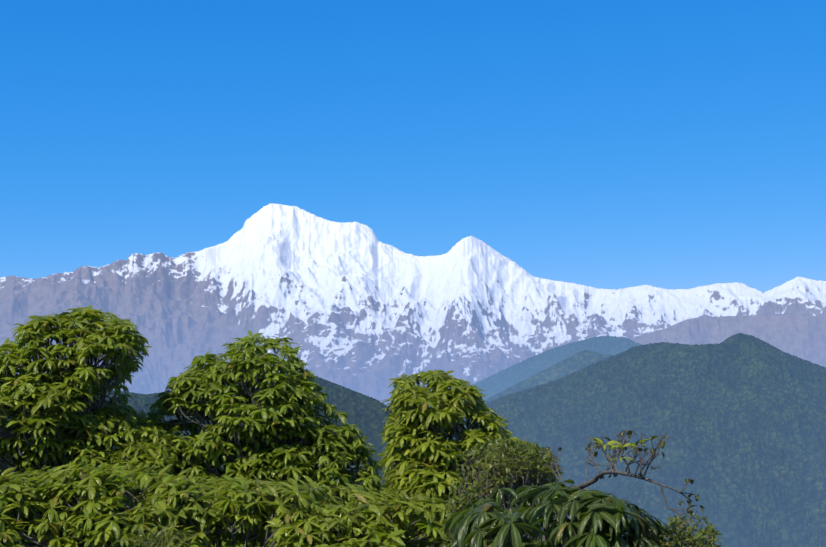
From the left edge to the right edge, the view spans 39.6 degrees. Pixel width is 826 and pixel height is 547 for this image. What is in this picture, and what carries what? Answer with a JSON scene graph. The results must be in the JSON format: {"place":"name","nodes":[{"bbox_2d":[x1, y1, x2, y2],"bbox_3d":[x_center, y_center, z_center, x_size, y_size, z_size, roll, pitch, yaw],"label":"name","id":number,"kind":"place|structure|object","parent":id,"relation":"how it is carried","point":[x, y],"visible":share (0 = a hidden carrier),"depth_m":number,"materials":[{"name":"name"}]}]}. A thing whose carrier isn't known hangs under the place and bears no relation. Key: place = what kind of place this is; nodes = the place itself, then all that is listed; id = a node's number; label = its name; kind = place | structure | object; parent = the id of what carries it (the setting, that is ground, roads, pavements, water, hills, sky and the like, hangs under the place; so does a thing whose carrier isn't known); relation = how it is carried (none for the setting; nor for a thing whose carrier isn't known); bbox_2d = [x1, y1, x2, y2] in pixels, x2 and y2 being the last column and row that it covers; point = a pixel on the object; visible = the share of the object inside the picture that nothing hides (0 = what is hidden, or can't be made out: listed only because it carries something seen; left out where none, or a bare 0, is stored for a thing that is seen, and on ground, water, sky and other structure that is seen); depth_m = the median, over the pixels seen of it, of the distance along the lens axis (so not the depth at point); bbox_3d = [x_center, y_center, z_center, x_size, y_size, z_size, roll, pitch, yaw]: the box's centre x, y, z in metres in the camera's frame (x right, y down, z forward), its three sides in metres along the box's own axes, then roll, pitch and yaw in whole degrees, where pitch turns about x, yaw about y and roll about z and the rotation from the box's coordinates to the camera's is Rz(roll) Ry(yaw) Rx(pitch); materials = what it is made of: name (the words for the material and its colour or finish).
{"place":"outdoors","nodes":[
{"label":"outdoors","id":0,"kind":"place"},
{"bbox_2d":[0,203,825,405],"bbox_3d":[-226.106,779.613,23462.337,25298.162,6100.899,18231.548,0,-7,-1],"label":"snow massif","id":1,"kind":"structure","parent":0,"point":[357,307],"depth_m":24903.78,"materials":[{"name":"white snow"}]},
{"bbox_2d":[0,0,825,292],"label":"sky","id":2,"kind":"structure","parent":0,"point":[605,144],"materials":[{"name":"blue"}]},
{"bbox_2d":[429,336,642,406],"bbox_3d":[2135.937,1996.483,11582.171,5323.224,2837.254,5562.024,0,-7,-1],"label":"forest ridge","id":3,"kind":"structure","parent":0,"point":[500,381],"depth_m":12354.70,"materials":[{"name":"plant"}]},
{"bbox_2d":[484,350,614,403],"bbox_3d":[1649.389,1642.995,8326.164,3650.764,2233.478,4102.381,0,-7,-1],"label":"forest ridge","id":4,"kind":"structure","parent":0,"point":[580,360],"depth_m":8891.36,"materials":[{"name":"plant"}]},
{"bbox_2d":[446,333,825,546],"bbox_3d":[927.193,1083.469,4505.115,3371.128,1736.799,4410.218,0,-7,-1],"label":"forested hill","id":5,"kind":"structure","parent":0,"point":[739,419],"depth_m":4418.75,"materials":[{"name":"green plant"}]},
{"bbox_2d":[630,313,825,366],"bbox_3d":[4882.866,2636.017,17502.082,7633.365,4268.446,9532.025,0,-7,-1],"label":"mountain ridge","id":6,"kind":"structure","parent":0,"point":[801,336],"depth_m":18641.03,"materials":[{"name":"bare rock"}]},
{"bbox_3d":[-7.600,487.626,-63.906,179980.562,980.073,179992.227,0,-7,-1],"label":"ground","id":7,"kind":"structure","parent":0,"visible":0},
{"bbox_2d":[0,305,184,546],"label":"tree","id":8,"kind":"object","parent":7,"relation":"on","point":[36,433],"visible":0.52,"depth_m":14.12,"materials":[{"name":"green plant"}]},
{"bbox_2d":[113,517,206,546],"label":"epiphyte tuft","id":9,"kind":"object","parent":7,"relation":"on","point":[150,543],"visible":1,"depth_m":8.10,"materials":[{"name":"green plant"}]},
{"bbox_2d":[0,458,450,546],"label":"tree canopy","id":10,"kind":"object","parent":7,"relation":"on","point":[24,506],"visible":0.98,"depth_m":11.34,"materials":[{"name":"green plant"}]},
{"bbox_2d":[138,330,384,546],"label":"tree","id":11,"kind":"object","parent":7,"relation":"on","point":[264,444],"visible":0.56,"depth_m":15.14,"materials":[{"name":"green plant"}]},
{"bbox_2d":[0,374,526,533],"bbox_3d":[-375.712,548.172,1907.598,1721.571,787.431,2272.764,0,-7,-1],"label":"forested hill","id":12,"kind":"structure","parent":7,"relation":"on","point":[367,415],"depth_m":2236.30,"materials":[{"name":"green plant"}]},
{"bbox_2d":[378,369,542,545],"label":"tree","id":13,"kind":"object","parent":7,"relation":"on","point":[424,460],"visible":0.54,"depth_m":13.74,"materials":[{"name":"green plant"}]},
{"bbox_2d":[441,438,564,546],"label":"bush","id":14,"kind":"object","parent":7,"relation":"on","point":[509,471],"visible":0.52,"depth_m":8.21,"materials":[{"name":"green plant"}]},
{"bbox_2d":[444,479,670,546],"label":"tree","id":15,"kind":"object","parent":7,"relation":"on","point":[600,518],"visible":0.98,"depth_m":6.23,"materials":[{"name":"green plant"}]},
{"bbox_2d":[540,430,703,540],"bbox_3d":[0.881,3.116,6.446,0.668,4.443,2.080,2,-7,-18],"label":"bare tree","id":16,"kind":"object","parent":7,"relation":"on","point":[597,443],"visible":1,"depth_m":6.04,"materials":[{"name":"brown plant"}]},
{"bbox_2d":[656,512,725,546],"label":"bush","id":17,"kind":"object","parent":7,"relation":"on","point":[687,538],"visible":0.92,"depth_m":6.24,"materials":[{"name":"green plant"}]}
]}

